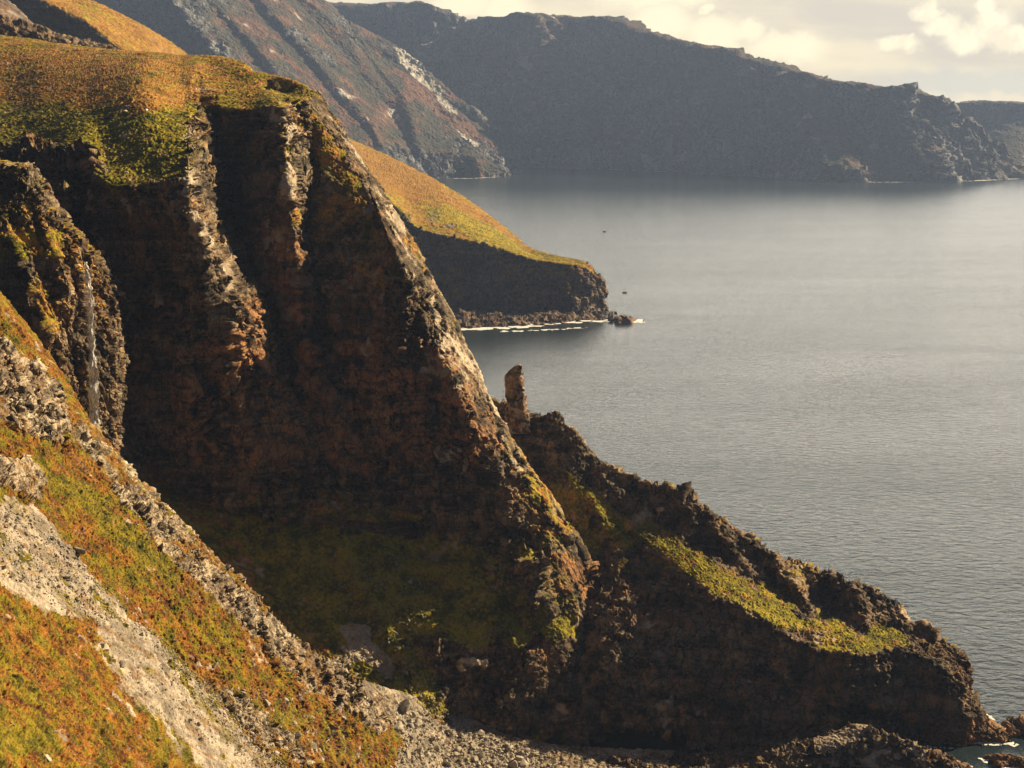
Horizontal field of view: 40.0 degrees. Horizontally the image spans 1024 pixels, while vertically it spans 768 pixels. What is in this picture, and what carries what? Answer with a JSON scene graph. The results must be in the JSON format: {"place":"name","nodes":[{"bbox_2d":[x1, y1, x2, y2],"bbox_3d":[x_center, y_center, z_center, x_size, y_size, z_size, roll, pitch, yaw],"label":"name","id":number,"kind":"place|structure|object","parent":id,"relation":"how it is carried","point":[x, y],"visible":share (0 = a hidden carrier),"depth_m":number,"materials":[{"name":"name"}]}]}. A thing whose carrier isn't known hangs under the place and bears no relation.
{"place":"outdoors","nodes":[
{"label":"outdoors","id":0,"kind":"place"},
{"bbox_2d":[0,0,33,23],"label":"brown hill","id":1,"kind":"structure","parent":0,"point":[8,8],"depth_m":1245.58,"materials":[{"name":"brown stone"}]},
{"bbox_2d":[0,14,118,48],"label":"rocky bank","id":2,"kind":"structure","parent":0,"point":[20,27],"depth_m":962.25,"materials":[{"name":"grey stone"}]},
{"bbox_2d":[0,160,129,456],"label":"gorge rock","id":3,"kind":"object","parent":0,"point":[47,249],"visible":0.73,"depth_m":410.09,"materials":[{"name":"brown stone"}]},
{"bbox_2d":[82,262,100,423],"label":"waterfall","id":4,"kind":"structure","parent":3,"relation":"on","point":[95,388],"depth_m":406.85,"materials":[{"name":"white liquid"}]},
{"bbox_2d":[9,0,186,54],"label":"moor hill","id":5,"kind":"structure","parent":0,"point":[93,21],"depth_m":1632.85,"materials":[{"name":"yellow plant"}]},
{"bbox_2d":[0,291,404,767],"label":"foreground slope","id":6,"kind":"structure","parent":0,"point":[54,441],"depth_m":302.87,"materials":[{"name":"green plant"}]},
{"bbox_2d":[43,754,51,761],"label":"boulder","id":7,"kind":"object","parent":6,"relation":"on","point":[48,757],"visible":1,"depth_m":188.12,"materials":[{"name":"white stone"}]},
{"bbox_2d":[64,574,74,579],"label":"boulder","id":8,"kind":"object","parent":6,"relation":"on","point":[68,576],"visible":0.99,"depth_m":268.27,"materials":[{"name":"beige stone"}]},
{"bbox_2d":[74,547,85,554],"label":"boulder","id":9,"kind":"object","parent":6,"relation":"on","point":[81,551],"visible":1,"depth_m":283.40,"materials":[{"name":"grey stone"}]},
{"bbox_2d":[119,660,128,667],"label":"boulder","id":10,"kind":"object","parent":6,"relation":"on","point":[122,663],"visible":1,"depth_m":255.24,"materials":[{"name":"beige stone"}]},
{"bbox_2d":[0,475,364,767],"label":"slope rubble","id":11,"kind":"object","parent":6,"relation":"on","point":[21,546],"visible":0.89,"depth_m":278.57,"materials":[{"name":"grey stone"}]},
{"bbox_2d":[264,699,270,706],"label":"boulder","id":12,"kind":"object","parent":6,"relation":"on","point":[267,703],"visible":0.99,"depth_m":321.79,"materials":[{"name":"grey stone"}]},
{"bbox_2d":[283,697,288,705],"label":"boulder","id":13,"kind":"object","parent":6,"relation":"on","point":[286,699],"visible":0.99,"depth_m":332.52,"materials":[{"name":"beige stone"}]},
{"bbox_2d":[295,731,302,738],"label":"boulder","id":14,"kind":"object","parent":6,"relation":"on","point":[298,734],"visible":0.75,"depth_m":326.89,"materials":[{"name":"grey stone"}]},
{"bbox_2d":[310,741,317,749],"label":"boulder","id":15,"kind":"object","parent":6,"relation":"on","point":[314,747],"visible":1,"depth_m":333.94,"materials":[{"name":"beige stone"}]},
{"bbox_2d":[0,35,606,745],"bbox_3d":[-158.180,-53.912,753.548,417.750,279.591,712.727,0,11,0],"label":"sea cliff","id":16,"kind":"structure","parent":0,"point":[306,387],"depth_m":483.36,"materials":[{"name":"brown stone"}]},
{"bbox_2d":[2,39,167,58],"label":"wire fence","id":17,"kind":"object","parent":16,"relation":"on","point":[91,50],"visible":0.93,"depth_m":733.57,"materials":[{"name":"metal"}]},
{"bbox_2d":[192,64,276,97],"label":"wire fence","id":18,"kind":"object","parent":16,"relation":"on","point":[237,81],"visible":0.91,"depth_m":616.33,"materials":[{"name":"metal"}]},
{"bbox_2d":[326,555,461,718],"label":"talus rubble","id":19,"kind":"object","parent":16,"relation":"on","point":[383,660],"visible":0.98,"depth_m":459.34,"materials":[{"name":"stone"}]},
{"bbox_2d":[92,0,521,177],"bbox_3d":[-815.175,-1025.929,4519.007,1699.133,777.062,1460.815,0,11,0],"label":"mountain spur","id":20,"kind":"structure","parent":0,"point":[383,95],"depth_m":4438.80,"materials":[{"name":"grey stone"}]},
{"bbox_2d":[348,138,636,327],"bbox_3d":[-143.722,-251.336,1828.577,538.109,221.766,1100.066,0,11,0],"label":"headland","id":21,"kind":"structure","parent":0,"point":[481,264],"depth_m":1425.41,"materials":[{"name":"plant"}]},
{"bbox_2d":[362,680,675,767],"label":"beach ground","id":22,"kind":"structure","parent":0,"point":[383,697],"depth_m":439.08,"materials":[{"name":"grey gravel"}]},
{"bbox_2d":[393,721,403,731],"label":"boulder","id":23,"kind":"object","parent":22,"relation":"on","point":[398,726],"visible":0.83,"depth_m":427.84,"materials":[{"name":"grey stone"}]},
{"bbox_2d":[394,698,415,714],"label":"boulder","id":24,"kind":"object","parent":22,"relation":"on","point":[404,705],"visible":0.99,"depth_m":436.64,"materials":[{"name":"grey stone"}]},
{"bbox_2d":[405,749,410,758],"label":"boulder","id":25,"kind":"object","parent":22,"relation":"on","point":[407,752],"visible":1,"depth_m":419.97,"materials":[{"name":"beige stone"}]},
{"bbox_2d":[407,723,414,728],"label":"boulder","id":26,"kind":"object","parent":22,"relation":"on","point":[410,725],"visible":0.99,"depth_m":432.89,"materials":[{"name":"grey stone"}]},
{"bbox_2d":[411,711,418,717],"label":"boulder","id":27,"kind":"object","parent":22,"relation":"on","point":[415,714],"visible":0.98,"depth_m":439.36,"materials":[{"name":"grey stone"}]},
{"bbox_2d":[413,718,423,726],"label":"boulder","id":28,"kind":"object","parent":22,"relation":"on","point":[418,722],"visible":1,"depth_m":436.84,"materials":[{"name":"grey stone"}]},
{"bbox_2d":[415,747,422,752],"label":"boulder","id":29,"kind":"object","parent":22,"relation":"on","point":[419,749],"visible":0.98,"depth_m":424.97,"materials":[{"name":"grey stone"}]},
{"bbox_2d":[433,744,439,751],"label":"boulder","id":30,"kind":"object","parent":22,"relation":"on","point":[437,747],"visible":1,"depth_m":432.27,"materials":[{"name":"grey stone"}]},
{"bbox_2d":[453,746,461,752],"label":"boulder","id":31,"kind":"object","parent":22,"relation":"on","point":[458,749],"visible":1,"depth_m":436.67,"materials":[{"name":"beige stone"}]},
{"bbox_2d":[457,733,466,737],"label":"boulder","id":32,"kind":"object","parent":22,"relation":"on","point":[462,734],"visible":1,"depth_m":445.81,"materials":[{"name":"grey stone"}]},
{"bbox_2d":[472,755,478,761],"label":"boulder","id":33,"kind":"object","parent":22,"relation":"on","point":[475,758],"visible":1,"depth_m":433.03,"materials":[{"name":"beige stone"}]},
{"bbox_2d":[476,752,484,759],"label":"boulder","id":34,"kind":"object","parent":22,"relation":"on","point":[481,755],"visible":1,"depth_m":434.35,"materials":[{"name":"grey stone"}]},
{"bbox_2d":[477,729,485,735],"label":"boulder","id":35,"kind":"object","parent":22,"relation":"on","point":[480,732],"visible":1,"depth_m":449.21,"materials":[{"name":"grey stone"}]},
{"bbox_2d":[509,760,517,767],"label":"boulder","id":36,"kind":"object","parent":22,"relation":"on","point":[513,764],"visible":1,"depth_m":431.29,"materials":[{"name":"grey stone"}]},
{"bbox_2d":[516,755,523,760],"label":"boulder","id":37,"kind":"object","parent":22,"relation":"on","point":[520,758],"visible":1,"depth_m":434.91,"materials":[{"name":"beige stone"}]},
{"bbox_2d":[515,759,528,767],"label":"boulder","id":38,"kind":"object","parent":22,"relation":"on","point":[524,763],"visible":1,"depth_m":432.21,"materials":[{"name":"beige stone"}]},
{"bbox_2d":[326,0,1023,102],"label":"sky","id":39,"kind":"structure","parent":0,"point":[957,50],"materials":[{"name":"white"}]},
{"bbox_2d":[327,1,1023,181],"bbox_3d":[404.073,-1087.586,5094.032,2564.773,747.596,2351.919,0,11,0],"label":"cliffs","id":40,"kind":"structure","parent":0,"point":[568,91],"depth_m":4848.48,"materials":[{"name":"grey stone"}]},
{"bbox_2d":[434,166,1023,767],"bbox_3d":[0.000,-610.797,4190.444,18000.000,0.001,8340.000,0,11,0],"label":"sea","id":41,"kind":"structure","parent":0,"point":[826,376],"depth_m":1119.86,"materials":[{"name":"grey liquid"}]},
{"bbox_2d":[484,319,494,326],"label":"sea rock","id":42,"kind":"object","parent":41,"relation":"in","point":[492,322],"visible":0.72,"depth_m":1331.53,"materials":[{"name":"stone"}]},
{"bbox_2d":[614,315,637,323],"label":"sea rock","id":43,"kind":"object","parent":41,"relation":"in","point":[622,319],"visible":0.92,"depth_m":1346.60,"materials":[{"name":"brown stone"}]},
{"bbox_2d":[454,169,1020,767],"bbox_3d":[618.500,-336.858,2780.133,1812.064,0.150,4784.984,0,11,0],"label":"sea foam","id":44,"kind":"object","parent":41,"relation":"on","point":[640,321],"visible":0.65,"depth_m":1314.35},
{"bbox_2d":[984,752,1023,767],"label":"sea rock","id":45,"kind":"object","parent":41,"relation":"in","point":[1001,760],"visible":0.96,"depth_m":437.88,"materials":[{"name":"brown stone"}]},
{"bbox_2d":[1001,714,1023,737],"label":"sea rock","id":46,"kind":"object","parent":41,"relation":"in","point":[1013,726],"visible":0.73,"depth_m":459.85,"materials":[{"name":"brown stone"}]},
{"bbox_2d":[491,397,1010,749],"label":"point ridge","id":47,"kind":"structure","parent":0,"point":[705,626],"depth_m":467.84,"materials":[{"name":"brown stone"}]},
{"bbox_2d":[504,364,530,433],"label":"rock pinnacle","id":48,"kind":"object","parent":47,"relation":"on","point":[517,417],"visible":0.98,"depth_m":540.79,"materials":[{"name":"brown stone"}]},
{"bbox_2d":[581,722,970,767],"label":"rock ledge","id":49,"kind":"object","parent":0,"point":[860,745],"visible":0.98,"depth_m":437.11,"materials":[{"name":"grey stone"}]},
{"bbox_2d":[956,100,1023,164],"bbox_3d":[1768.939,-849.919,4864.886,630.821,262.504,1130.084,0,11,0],"label":"distant headland","id":50,"kind":"structure","parent":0,"point":[1001,121],"depth_m":4815.17,"materials":[{"name":"grey stone"}]}
]}

